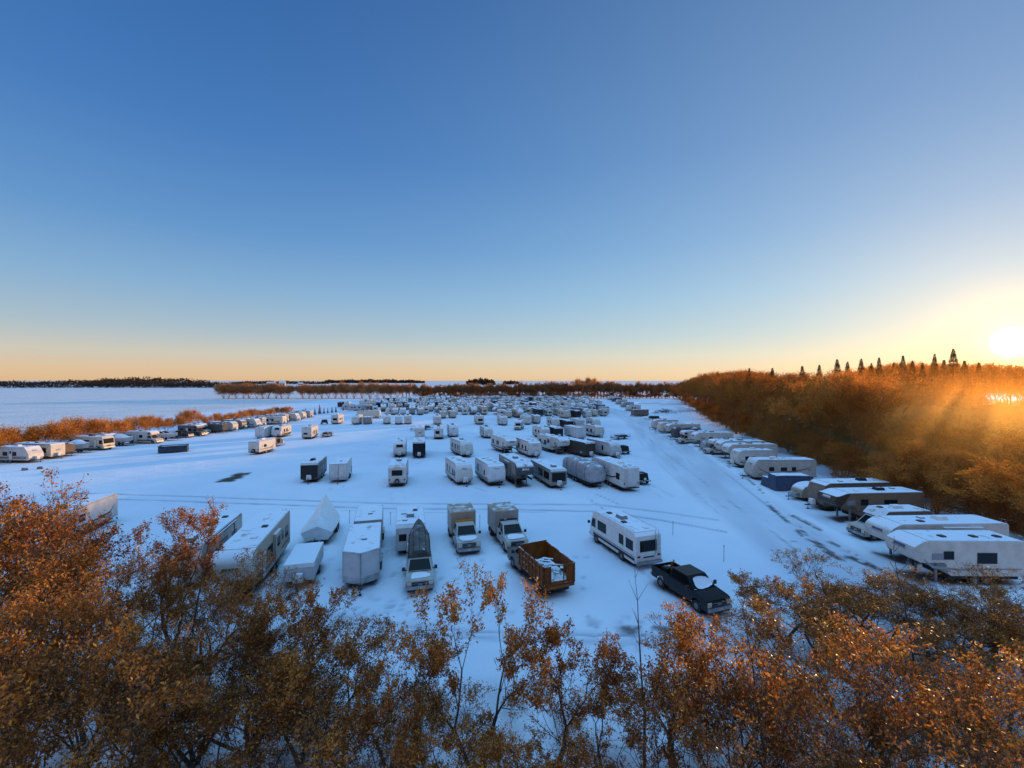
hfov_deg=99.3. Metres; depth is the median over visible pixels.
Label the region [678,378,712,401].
forest tree
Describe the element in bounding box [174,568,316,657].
leafy tree
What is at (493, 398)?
fifth wheel trailer
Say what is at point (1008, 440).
forest tree
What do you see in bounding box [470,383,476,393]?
shelterbelt tree
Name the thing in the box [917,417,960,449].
forest tree
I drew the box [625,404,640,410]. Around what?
travel trailer
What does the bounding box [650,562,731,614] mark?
pickup truck
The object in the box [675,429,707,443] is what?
cab motorhome
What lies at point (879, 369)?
spruce tree
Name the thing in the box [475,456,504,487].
travel trailer
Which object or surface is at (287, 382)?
woods
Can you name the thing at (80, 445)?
covered boat
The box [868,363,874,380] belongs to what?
spruce tree
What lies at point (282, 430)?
travel trailer
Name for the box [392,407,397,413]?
travel trailer
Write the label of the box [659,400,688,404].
snow heap
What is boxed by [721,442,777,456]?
fifth wheel trailer
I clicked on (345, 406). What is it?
travel trailer
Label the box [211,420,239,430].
travel trailer
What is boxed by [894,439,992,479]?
forest tree
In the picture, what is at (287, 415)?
travel trailer
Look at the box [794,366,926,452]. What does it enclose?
forest tree
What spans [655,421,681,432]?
travel trailer
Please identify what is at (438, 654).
leafy tree
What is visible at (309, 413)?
travel trailer
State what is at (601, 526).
window
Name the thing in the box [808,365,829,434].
spruce tree
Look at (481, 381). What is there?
woods
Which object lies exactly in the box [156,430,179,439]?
motor boat
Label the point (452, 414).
travel trailer
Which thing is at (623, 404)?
travel trailer
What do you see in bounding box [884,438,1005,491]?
forest tree
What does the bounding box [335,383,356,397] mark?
shelterbelt tree
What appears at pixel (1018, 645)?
leafy tree
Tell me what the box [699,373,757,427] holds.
forest tree
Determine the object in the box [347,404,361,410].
travel trailer
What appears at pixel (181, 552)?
leafy tree
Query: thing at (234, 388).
shelterbelt tree
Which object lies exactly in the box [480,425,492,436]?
travel trailer
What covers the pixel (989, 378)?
forest tree
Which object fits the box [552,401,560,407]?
fifth wheel trailer
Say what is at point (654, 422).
travel trailer
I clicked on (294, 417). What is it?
travel trailer
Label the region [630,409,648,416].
cargo trailer
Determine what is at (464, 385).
shelterbelt tree
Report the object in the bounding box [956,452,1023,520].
forest tree
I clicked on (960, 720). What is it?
leafy tree
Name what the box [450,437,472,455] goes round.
travel trailer
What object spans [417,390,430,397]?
forest shrub
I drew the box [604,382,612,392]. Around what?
shelterbelt tree
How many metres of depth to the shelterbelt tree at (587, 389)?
371.71 m
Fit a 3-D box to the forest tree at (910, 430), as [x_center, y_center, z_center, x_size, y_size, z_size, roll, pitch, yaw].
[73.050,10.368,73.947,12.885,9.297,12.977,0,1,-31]
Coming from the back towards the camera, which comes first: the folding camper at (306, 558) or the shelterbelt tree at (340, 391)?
the shelterbelt tree at (340, 391)
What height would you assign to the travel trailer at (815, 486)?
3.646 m
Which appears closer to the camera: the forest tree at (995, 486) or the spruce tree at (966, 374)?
the forest tree at (995, 486)
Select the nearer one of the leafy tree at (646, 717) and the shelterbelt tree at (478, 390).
the leafy tree at (646, 717)
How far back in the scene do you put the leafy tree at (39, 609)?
16.02 m
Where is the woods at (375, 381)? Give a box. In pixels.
[325,378,424,382]
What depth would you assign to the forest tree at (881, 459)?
60.74 m
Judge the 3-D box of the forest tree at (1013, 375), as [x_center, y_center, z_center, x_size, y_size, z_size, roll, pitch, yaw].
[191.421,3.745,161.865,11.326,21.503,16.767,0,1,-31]
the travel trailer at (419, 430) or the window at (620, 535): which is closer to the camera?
the window at (620, 535)
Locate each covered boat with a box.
[68,439,92,452]
[114,434,135,445]
[301,494,339,541]
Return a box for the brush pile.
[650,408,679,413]
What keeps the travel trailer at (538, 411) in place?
on the snowy ground
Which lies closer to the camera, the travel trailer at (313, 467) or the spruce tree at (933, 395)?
the travel trailer at (313, 467)
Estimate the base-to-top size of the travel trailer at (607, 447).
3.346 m
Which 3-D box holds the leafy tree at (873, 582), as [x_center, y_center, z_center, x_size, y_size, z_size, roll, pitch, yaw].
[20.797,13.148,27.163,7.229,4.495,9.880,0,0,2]
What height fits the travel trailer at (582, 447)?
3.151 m
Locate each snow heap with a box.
[638,399,665,403]
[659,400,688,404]
[662,407,696,411]
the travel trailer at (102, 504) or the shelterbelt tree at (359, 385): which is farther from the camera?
the shelterbelt tree at (359, 385)
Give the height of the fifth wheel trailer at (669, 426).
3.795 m
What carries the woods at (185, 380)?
on the snowy ground
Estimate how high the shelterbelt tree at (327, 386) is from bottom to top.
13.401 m
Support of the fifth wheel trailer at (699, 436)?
on the snowy ground
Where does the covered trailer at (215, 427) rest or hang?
on the snowy ground
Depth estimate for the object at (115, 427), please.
110.16 m
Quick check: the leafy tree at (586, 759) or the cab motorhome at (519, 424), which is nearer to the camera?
the leafy tree at (586, 759)
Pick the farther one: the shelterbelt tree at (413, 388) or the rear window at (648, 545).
the shelterbelt tree at (413, 388)
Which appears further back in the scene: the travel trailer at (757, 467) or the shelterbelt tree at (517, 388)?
the shelterbelt tree at (517, 388)
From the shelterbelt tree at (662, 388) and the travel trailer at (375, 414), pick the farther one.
the shelterbelt tree at (662, 388)
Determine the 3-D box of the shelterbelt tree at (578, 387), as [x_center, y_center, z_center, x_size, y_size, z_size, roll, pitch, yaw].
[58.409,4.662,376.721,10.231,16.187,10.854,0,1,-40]
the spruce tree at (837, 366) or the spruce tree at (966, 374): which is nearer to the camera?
the spruce tree at (837, 366)
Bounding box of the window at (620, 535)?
[619,533,622,544]
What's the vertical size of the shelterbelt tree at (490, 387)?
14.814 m
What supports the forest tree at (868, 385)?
on the snowy ground
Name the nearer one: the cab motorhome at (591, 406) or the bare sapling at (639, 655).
the bare sapling at (639, 655)
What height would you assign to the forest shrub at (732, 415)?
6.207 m
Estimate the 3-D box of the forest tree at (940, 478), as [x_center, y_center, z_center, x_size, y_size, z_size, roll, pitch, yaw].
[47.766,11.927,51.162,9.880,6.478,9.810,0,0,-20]
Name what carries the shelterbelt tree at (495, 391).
on the snowy ground
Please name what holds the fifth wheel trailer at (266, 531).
on the snowy ground
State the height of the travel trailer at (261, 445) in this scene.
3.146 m
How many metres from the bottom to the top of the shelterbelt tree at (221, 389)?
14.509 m
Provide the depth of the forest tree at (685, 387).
223.40 m
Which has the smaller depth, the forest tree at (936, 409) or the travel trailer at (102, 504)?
the travel trailer at (102, 504)
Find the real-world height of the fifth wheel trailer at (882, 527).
3.745 m
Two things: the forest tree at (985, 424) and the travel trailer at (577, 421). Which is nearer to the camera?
the forest tree at (985, 424)
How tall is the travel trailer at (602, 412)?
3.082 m
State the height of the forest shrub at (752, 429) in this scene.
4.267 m
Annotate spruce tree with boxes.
[740,368,757,425]
[757,368,784,431]
[787,366,814,432]
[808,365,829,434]
[817,359,858,441]
[834,362,853,438]
[856,358,864,376]
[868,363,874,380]
[873,358,887,392]
[889,363,898,396]
[893,356,916,408]
[904,361,923,406]
[914,362,932,410]
[923,354,945,409]
[931,360,958,407]
[932,349,974,412]
[954,360,979,409]
[967,362,992,413]
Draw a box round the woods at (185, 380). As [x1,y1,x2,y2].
[76,376,212,385]
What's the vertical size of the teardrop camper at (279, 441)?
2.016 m
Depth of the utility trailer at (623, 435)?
115.10 m
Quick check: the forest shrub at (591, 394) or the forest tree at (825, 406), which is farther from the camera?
the forest shrub at (591, 394)
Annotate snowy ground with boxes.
[0,381,1023,767]
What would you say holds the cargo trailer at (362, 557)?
on the snowy ground
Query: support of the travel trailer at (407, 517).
on the snowy ground
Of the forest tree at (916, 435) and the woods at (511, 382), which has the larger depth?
the woods at (511, 382)
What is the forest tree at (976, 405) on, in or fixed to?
on the snowy ground
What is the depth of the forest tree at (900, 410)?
130.38 m
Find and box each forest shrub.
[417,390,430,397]
[445,390,457,395]
[503,391,515,396]
[585,393,596,398]
[624,390,635,398]
[626,393,641,397]
[681,398,697,406]
[695,403,718,418]
[703,406,731,421]
[705,410,727,423]
[710,415,725,425]
[718,411,752,424]
[719,415,745,424]
[725,420,742,429]
[727,415,756,433]
[732,424,751,437]
[748,426,764,436]
[758,429,785,449]
[768,424,816,452]
[794,443,819,457]
[796,432,852,464]
[806,439,867,470]
[810,446,871,472]
[815,438,876,475]
[828,454,870,477]
[841,464,885,479]
[860,468,892,481]
[863,460,953,510]
[868,449,959,485]
[887,459,947,497]
[916,458,1023,515]
[923,470,1023,515]
[953,485,1023,532]
[982,502,1023,536]
[990,488,1023,534]
[999,501,1023,532]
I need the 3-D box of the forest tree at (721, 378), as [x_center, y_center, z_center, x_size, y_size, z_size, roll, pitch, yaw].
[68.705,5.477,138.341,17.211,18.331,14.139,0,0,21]
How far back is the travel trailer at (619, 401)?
282.21 m
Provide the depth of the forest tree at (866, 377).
108.02 m
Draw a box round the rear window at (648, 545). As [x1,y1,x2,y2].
[640,539,656,552]
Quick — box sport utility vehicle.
[402,533,436,591]
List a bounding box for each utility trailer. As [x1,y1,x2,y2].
[321,431,333,437]
[610,433,629,439]
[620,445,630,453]
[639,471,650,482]
[644,416,661,418]
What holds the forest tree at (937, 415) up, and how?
on the snowy ground
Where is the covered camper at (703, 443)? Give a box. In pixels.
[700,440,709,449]
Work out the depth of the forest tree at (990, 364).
181.02 m
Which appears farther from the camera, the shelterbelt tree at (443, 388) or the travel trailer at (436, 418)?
the shelterbelt tree at (443, 388)
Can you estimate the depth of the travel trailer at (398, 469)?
63.49 m
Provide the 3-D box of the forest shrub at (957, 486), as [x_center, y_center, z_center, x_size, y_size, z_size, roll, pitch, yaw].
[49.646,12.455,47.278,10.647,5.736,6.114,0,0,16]
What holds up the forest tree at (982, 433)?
on the snowy ground
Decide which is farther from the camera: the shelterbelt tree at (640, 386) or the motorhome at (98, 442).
the shelterbelt tree at (640, 386)
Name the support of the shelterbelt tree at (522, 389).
on the snowy ground
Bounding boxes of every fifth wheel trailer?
[208,509,289,597]
[380,404,385,410]
[469,406,476,413]
[480,405,487,414]
[489,397,502,401]
[491,432,517,453]
[492,406,512,413]
[499,453,533,484]
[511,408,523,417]
[515,405,530,412]
[537,433,569,453]
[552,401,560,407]
[558,405,569,409]
[564,402,575,406]
[591,456,638,488]
[665,423,699,432]
[690,431,733,445]
[714,439,765,457]
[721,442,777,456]
[817,486,923,521]
[864,514,1008,563]
[885,530,1023,585]
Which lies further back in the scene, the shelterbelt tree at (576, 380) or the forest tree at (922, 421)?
the shelterbelt tree at (576, 380)
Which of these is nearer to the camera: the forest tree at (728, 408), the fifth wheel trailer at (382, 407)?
the forest tree at (728, 408)
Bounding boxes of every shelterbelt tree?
[212,383,233,398]
[214,382,232,398]
[227,384,245,397]
[230,385,246,397]
[236,382,254,397]
[245,384,264,398]
[249,383,267,398]
[259,382,273,397]
[262,381,282,398]
[275,383,297,398]
[293,382,309,397]
[302,384,314,397]
[306,384,322,398]
[311,384,329,397]
[322,383,335,397]
[326,382,342,397]
[332,382,349,397]
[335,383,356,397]
[345,384,361,398]
[355,382,364,397]
[359,381,374,398]
[360,382,381,396]
[372,382,395,398]
[381,384,396,396]
[390,383,402,397]
[402,384,410,397]
[409,383,417,395]
[423,385,429,396]
[432,385,440,395]
[440,384,446,393]
[446,384,455,395]
[455,383,462,397]
[461,383,468,395]
[461,385,470,395]
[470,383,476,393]
[475,383,483,393]
[487,383,493,392]
[491,384,498,394]
[499,384,506,392]
[508,386,516,393]
[515,383,521,396]
[519,382,528,395]
[523,383,533,394]
[529,383,536,392]
[534,382,542,394]
[540,380,550,393]
[552,382,560,391]
[563,382,571,394]
[569,378,584,395]
[569,382,576,392]
[574,382,583,397]
[581,382,591,394]
[582,378,593,394]
[593,381,601,398]
[601,383,607,398]
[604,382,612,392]
[609,381,618,392]
[616,382,625,395]
[626,383,638,397]
[632,381,641,398]
[636,381,643,397]
[643,382,648,397]
[651,383,660,398]
[658,381,670,398]
[659,384,665,398]
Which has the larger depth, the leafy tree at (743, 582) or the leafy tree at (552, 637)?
the leafy tree at (743, 582)
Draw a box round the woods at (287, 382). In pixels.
[229,380,330,383]
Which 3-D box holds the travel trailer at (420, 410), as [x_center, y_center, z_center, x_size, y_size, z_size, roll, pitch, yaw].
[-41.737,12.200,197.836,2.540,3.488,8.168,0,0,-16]
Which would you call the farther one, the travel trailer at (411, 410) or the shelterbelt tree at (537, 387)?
the shelterbelt tree at (537, 387)
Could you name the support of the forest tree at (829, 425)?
on the snowy ground
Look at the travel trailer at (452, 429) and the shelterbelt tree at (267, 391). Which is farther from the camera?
the shelterbelt tree at (267, 391)
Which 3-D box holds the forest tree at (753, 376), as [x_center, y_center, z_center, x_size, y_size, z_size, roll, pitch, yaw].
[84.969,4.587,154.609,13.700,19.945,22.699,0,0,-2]
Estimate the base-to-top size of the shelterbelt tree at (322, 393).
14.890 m
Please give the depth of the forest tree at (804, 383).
118.40 m
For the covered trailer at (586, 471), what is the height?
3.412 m
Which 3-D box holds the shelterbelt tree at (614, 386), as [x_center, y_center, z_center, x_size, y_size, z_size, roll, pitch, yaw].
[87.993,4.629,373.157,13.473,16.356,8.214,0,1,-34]
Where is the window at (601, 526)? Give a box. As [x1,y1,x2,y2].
[598,520,605,533]
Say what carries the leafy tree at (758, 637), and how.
on the snowy ground
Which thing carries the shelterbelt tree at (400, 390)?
on the snowy ground
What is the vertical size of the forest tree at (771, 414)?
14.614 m
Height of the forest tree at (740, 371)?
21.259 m
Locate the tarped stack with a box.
[761,473,809,490]
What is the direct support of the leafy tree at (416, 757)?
on the snowy ground
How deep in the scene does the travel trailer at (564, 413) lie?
178.23 m
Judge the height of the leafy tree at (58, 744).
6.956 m
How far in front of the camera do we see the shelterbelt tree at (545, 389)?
374.34 m
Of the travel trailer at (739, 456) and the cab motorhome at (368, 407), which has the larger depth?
the cab motorhome at (368, 407)
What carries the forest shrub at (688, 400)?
on the snowy ground
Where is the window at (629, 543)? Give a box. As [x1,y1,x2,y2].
[626,537,632,550]
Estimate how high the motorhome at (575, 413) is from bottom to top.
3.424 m
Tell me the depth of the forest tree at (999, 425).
80.06 m
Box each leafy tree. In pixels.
[0,466,157,674]
[0,481,139,666]
[0,516,124,667]
[0,536,141,756]
[0,576,149,745]
[0,577,126,766]
[0,602,193,767]
[0,602,237,767]
[1,545,189,678]
[1,637,246,767]
[58,599,305,767]
[61,549,228,664]
[82,609,337,755]
[101,630,292,767]
[119,547,310,673]
[123,660,347,767]
[125,495,227,645]
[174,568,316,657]
[211,664,398,767]
[218,615,388,766]
[226,578,358,689]
[237,596,420,763]
[268,683,471,767]
[310,676,495,767]
[325,624,466,767]
[383,556,557,767]
[394,677,541,767]
[453,707,582,767]
[498,733,619,767]
[499,660,688,767]
[521,615,639,760]
[595,647,773,767]
[600,609,742,767]
[636,597,859,767]
[660,603,1023,767]
[665,663,849,767]
[706,591,927,719]
[720,607,889,708]
[727,568,858,642]
[728,664,933,767]
[737,575,904,659]
[768,547,913,638]
[770,592,1023,734]
[793,576,1022,714]
[793,696,1022,767]
[809,618,1023,767]
[848,577,1020,661]
[852,562,1023,662]
[873,631,1023,767]
[888,585,1023,662]
[895,683,1023,767]
[935,561,1023,676]
[958,619,1023,731]
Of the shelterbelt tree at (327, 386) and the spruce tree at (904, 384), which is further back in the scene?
the shelterbelt tree at (327, 386)
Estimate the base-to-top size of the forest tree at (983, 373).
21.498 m
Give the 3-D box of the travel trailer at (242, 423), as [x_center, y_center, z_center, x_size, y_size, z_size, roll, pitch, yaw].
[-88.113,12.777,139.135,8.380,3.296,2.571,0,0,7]
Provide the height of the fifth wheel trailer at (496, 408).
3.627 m
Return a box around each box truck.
[447,503,480,553]
[487,502,527,551]
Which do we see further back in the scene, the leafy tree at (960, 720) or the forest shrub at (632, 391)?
the forest shrub at (632, 391)
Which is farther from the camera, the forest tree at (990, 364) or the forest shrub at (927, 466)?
the forest tree at (990, 364)
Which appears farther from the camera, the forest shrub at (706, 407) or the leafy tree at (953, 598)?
the forest shrub at (706, 407)
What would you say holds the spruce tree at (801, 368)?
on the snowy ground
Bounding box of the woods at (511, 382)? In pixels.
[503,380,518,384]
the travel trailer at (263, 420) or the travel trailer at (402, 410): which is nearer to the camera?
the travel trailer at (263, 420)
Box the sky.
[0,0,1023,380]
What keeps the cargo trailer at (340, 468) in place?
on the snowy ground
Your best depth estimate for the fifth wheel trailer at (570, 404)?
233.09 m
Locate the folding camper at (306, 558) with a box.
[282,542,323,588]
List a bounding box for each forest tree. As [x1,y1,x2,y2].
[667,383,688,399]
[677,380,692,404]
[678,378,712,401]
[683,382,702,400]
[684,381,701,408]
[687,375,712,404]
[690,380,702,404]
[694,377,724,406]
[696,377,750,433]
[697,374,746,420]
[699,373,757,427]
[703,379,733,416]
[704,374,753,416]
[706,370,731,406]
[720,378,793,437]
[723,384,755,420]
[725,368,753,380]
[726,372,759,415]
[734,370,771,382]
[735,380,810,421]
[738,373,791,441]
[752,378,816,451]
[754,373,809,420]
[755,372,776,417]
[755,372,795,420]
[755,393,796,441]
[757,377,805,430]
[762,371,877,467]
[766,381,821,428]
[768,391,848,447]
[781,372,828,433]
[793,368,856,437]
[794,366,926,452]
[799,377,828,434]
[799,384,882,450]
[812,378,905,440]
[813,367,860,442]
[819,374,892,459]
[823,369,900,448]
[827,367,883,438]
[832,376,920,451]
[847,423,891,461]
[854,365,898,381]
[859,448,922,485]
[859,457,979,514]
[862,431,935,460]
[864,362,907,378]
[869,419,904,450]
[871,431,912,455]
[875,412,950,430]
[878,412,916,428]
[878,426,953,443]
[880,368,933,393]
[881,361,929,385]
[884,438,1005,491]
[887,420,991,448]
[893,404,917,414]
[894,407,920,415]
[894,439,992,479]
[897,416,939,442]
[897,439,942,458]
[898,361,970,394]
[901,400,956,409]
[906,418,964,436]
[908,405,942,420]
[911,446,1023,480]
[913,404,954,412]
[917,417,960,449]
[924,408,963,424]
[924,431,983,449]
[933,413,976,429]
[933,450,992,469]
[934,469,1023,515]
[935,432,1000,458]
[938,426,1023,449]
[940,409,998,423]
[946,414,1023,448]
[952,423,1022,459]
[954,364,1011,397]
[955,366,984,396]
[955,403,993,414]
[955,407,1017,421]
[955,411,1023,449]
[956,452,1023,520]
[962,404,1023,417]
[968,433,1023,474]
[969,360,1000,393]
[972,365,992,401]
[973,401,1019,411]
[979,370,1008,403]
[983,364,1023,404]
[987,365,1010,401]
[990,433,1023,481]
[991,404,1010,411]
[992,421,1023,437]
[994,400,1023,408]
[996,419,1023,434]
[999,366,1022,401]
[1001,364,1018,403]
[1014,367,1023,392]
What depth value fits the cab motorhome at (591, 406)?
218.33 m
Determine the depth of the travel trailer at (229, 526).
35.88 m
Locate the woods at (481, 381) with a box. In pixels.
[466,377,495,384]
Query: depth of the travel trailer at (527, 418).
152.26 m
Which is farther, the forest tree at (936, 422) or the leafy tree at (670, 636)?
the forest tree at (936, 422)
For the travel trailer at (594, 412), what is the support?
on the snowy ground
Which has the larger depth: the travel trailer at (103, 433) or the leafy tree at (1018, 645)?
the travel trailer at (103, 433)
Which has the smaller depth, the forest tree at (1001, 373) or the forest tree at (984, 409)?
the forest tree at (984, 409)
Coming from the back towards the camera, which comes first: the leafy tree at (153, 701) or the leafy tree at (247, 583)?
the leafy tree at (247, 583)
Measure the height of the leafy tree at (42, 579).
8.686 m
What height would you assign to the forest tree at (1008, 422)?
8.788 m
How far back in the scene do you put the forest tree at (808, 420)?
88.12 m
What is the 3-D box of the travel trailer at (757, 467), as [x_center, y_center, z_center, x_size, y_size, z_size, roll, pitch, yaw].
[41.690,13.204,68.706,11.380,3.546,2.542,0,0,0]
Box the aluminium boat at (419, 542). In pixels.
[408,518,430,558]
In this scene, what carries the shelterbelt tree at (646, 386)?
on the snowy ground
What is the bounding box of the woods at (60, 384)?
[0,379,261,387]
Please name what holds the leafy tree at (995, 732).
on the snowy ground
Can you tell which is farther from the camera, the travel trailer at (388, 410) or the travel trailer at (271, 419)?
the travel trailer at (388, 410)
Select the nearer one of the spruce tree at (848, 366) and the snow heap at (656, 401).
the spruce tree at (848, 366)
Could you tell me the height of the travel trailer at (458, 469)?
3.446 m
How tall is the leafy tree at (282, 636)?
5.431 m
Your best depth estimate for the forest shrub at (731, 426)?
128.07 m
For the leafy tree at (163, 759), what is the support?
on the snowy ground
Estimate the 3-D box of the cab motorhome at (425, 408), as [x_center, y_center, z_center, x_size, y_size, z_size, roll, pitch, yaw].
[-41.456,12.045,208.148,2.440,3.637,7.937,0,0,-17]
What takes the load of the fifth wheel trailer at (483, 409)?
on the snowy ground
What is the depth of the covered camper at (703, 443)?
94.81 m
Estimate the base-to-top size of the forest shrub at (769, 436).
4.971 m
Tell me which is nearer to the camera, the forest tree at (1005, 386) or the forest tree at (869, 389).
the forest tree at (869, 389)
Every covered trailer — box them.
[65,443,75,455]
[205,422,227,432]
[562,456,605,488]
[669,427,701,438]
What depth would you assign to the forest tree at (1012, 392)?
186.59 m
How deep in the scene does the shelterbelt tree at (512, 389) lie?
372.58 m
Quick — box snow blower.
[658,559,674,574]
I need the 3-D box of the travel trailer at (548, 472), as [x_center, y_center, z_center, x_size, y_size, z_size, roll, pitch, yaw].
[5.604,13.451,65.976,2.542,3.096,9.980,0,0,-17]
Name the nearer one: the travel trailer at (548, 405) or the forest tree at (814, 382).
the forest tree at (814, 382)
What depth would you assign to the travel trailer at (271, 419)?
152.24 m
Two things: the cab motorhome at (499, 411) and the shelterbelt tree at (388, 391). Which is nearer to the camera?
the cab motorhome at (499, 411)
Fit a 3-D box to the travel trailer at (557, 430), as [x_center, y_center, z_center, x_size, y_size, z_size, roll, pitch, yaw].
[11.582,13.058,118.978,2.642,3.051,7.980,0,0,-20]
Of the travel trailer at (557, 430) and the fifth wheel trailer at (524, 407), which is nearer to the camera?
the travel trailer at (557, 430)
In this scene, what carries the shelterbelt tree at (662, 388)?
on the snowy ground
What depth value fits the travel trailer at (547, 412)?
188.52 m
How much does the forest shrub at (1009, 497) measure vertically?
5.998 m
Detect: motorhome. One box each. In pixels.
[68,434,115,449]
[125,429,163,443]
[178,424,207,435]
[188,422,210,433]
[365,404,371,410]
[422,405,428,412]
[497,409,504,414]
[514,419,523,429]
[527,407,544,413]
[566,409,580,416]
[587,405,595,408]
[588,509,662,565]
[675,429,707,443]
[702,438,736,454]
[846,504,932,540]
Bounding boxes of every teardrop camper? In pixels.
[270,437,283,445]
[785,481,808,499]
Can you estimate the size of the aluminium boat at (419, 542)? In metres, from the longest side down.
4.917 x 1.718 x 0.877 m
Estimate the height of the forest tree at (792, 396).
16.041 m
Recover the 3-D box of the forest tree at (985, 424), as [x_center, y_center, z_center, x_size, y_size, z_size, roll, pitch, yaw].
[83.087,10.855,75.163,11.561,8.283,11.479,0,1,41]
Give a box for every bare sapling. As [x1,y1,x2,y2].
[188,500,214,665]
[627,566,647,765]
[733,589,765,761]
[888,545,924,748]
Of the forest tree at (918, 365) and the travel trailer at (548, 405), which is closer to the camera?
the forest tree at (918, 365)
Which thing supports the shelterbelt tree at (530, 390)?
on the snowy ground
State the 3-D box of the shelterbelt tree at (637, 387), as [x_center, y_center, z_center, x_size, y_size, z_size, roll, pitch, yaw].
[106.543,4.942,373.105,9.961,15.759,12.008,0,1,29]
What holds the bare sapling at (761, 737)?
on the snowy ground
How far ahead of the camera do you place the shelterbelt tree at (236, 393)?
372.71 m
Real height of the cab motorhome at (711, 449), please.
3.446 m
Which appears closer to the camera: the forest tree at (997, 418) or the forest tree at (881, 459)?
the forest tree at (881, 459)
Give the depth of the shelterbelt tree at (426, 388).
370.80 m
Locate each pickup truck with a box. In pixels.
[170,430,193,437]
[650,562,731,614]
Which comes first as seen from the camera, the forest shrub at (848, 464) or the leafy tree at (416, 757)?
the leafy tree at (416, 757)
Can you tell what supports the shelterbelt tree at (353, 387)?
on the snowy ground
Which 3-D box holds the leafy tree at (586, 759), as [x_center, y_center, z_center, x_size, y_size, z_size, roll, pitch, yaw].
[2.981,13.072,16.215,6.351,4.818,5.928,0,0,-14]
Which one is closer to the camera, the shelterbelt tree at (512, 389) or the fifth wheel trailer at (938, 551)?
the fifth wheel trailer at (938, 551)
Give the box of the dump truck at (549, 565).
[507,540,574,594]
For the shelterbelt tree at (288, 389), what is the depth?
372.73 m
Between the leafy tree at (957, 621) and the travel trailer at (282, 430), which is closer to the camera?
the leafy tree at (957, 621)
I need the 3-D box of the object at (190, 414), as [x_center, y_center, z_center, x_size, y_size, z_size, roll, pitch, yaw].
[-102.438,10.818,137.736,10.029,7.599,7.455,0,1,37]
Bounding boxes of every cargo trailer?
[255,425,275,437]
[329,457,351,483]
[342,522,382,595]
[354,504,384,539]
[362,416,372,424]
[564,425,585,439]
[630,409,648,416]
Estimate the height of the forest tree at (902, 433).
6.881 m
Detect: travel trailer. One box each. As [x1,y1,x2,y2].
[0,444,43,462]
[11,441,64,457]
[34,493,117,541]
[86,432,116,445]
[161,513,241,586]
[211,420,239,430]
[225,419,248,428]
[238,418,261,426]
[248,438,275,452]
[249,417,265,425]
[258,415,286,424]
[264,414,288,420]
[271,424,290,436]
[278,413,300,420]
[288,411,306,418]
[297,410,314,416]
[300,456,326,483]
[302,424,317,437]
[331,413,343,423]
[337,401,343,406]
[341,404,355,408]
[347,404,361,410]
[351,414,362,424]
[357,410,381,417]
[372,405,377,410]
[383,414,390,424]
[385,408,398,414]
[388,458,408,484]
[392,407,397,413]
[393,438,406,457]
[395,414,401,424]
[396,506,425,551]
[400,407,405,414]
[404,414,411,423]
[409,407,414,413]
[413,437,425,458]
[415,425,424,436]
[417,407,423,414]
[433,407,448,412]
[433,414,440,423]
[434,425,443,437]
[439,410,445,417]
[445,456,472,486]
[447,423,458,436]
[448,410,456,417]
[449,398,460,401]
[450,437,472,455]
[461,407,467,413]
[474,414,483,423]
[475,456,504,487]
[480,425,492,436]
[497,415,507,424]
[503,410,511,416]
[516,437,541,458]
[520,414,531,423]
[529,414,540,422]
[531,459,566,489]
[532,408,542,415]
[532,425,549,436]
[543,409,552,415]
[544,403,552,408]
[545,425,562,435]
[546,416,559,425]
[553,407,562,415]
[558,409,570,417]
[559,419,572,426]
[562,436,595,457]
[570,417,584,425]
[581,424,603,437]
[582,410,591,417]
[586,417,600,424]
[587,409,597,415]
[587,438,621,458]
[598,409,607,415]
[611,397,621,401]
[615,399,626,403]
[619,401,633,406]
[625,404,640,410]
[650,419,678,428]
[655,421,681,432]
[727,447,775,465]
[740,456,816,478]
[804,477,892,508]
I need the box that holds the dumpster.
[158,444,188,452]
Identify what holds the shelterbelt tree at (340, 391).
on the snowy ground
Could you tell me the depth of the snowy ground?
48.61 m
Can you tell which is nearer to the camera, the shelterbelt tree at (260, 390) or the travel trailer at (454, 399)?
the travel trailer at (454, 399)
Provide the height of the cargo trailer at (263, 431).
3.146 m
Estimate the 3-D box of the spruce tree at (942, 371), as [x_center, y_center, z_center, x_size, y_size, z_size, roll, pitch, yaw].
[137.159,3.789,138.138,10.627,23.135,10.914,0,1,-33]
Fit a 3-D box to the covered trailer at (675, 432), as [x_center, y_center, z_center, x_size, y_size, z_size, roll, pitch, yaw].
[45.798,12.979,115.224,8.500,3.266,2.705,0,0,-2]

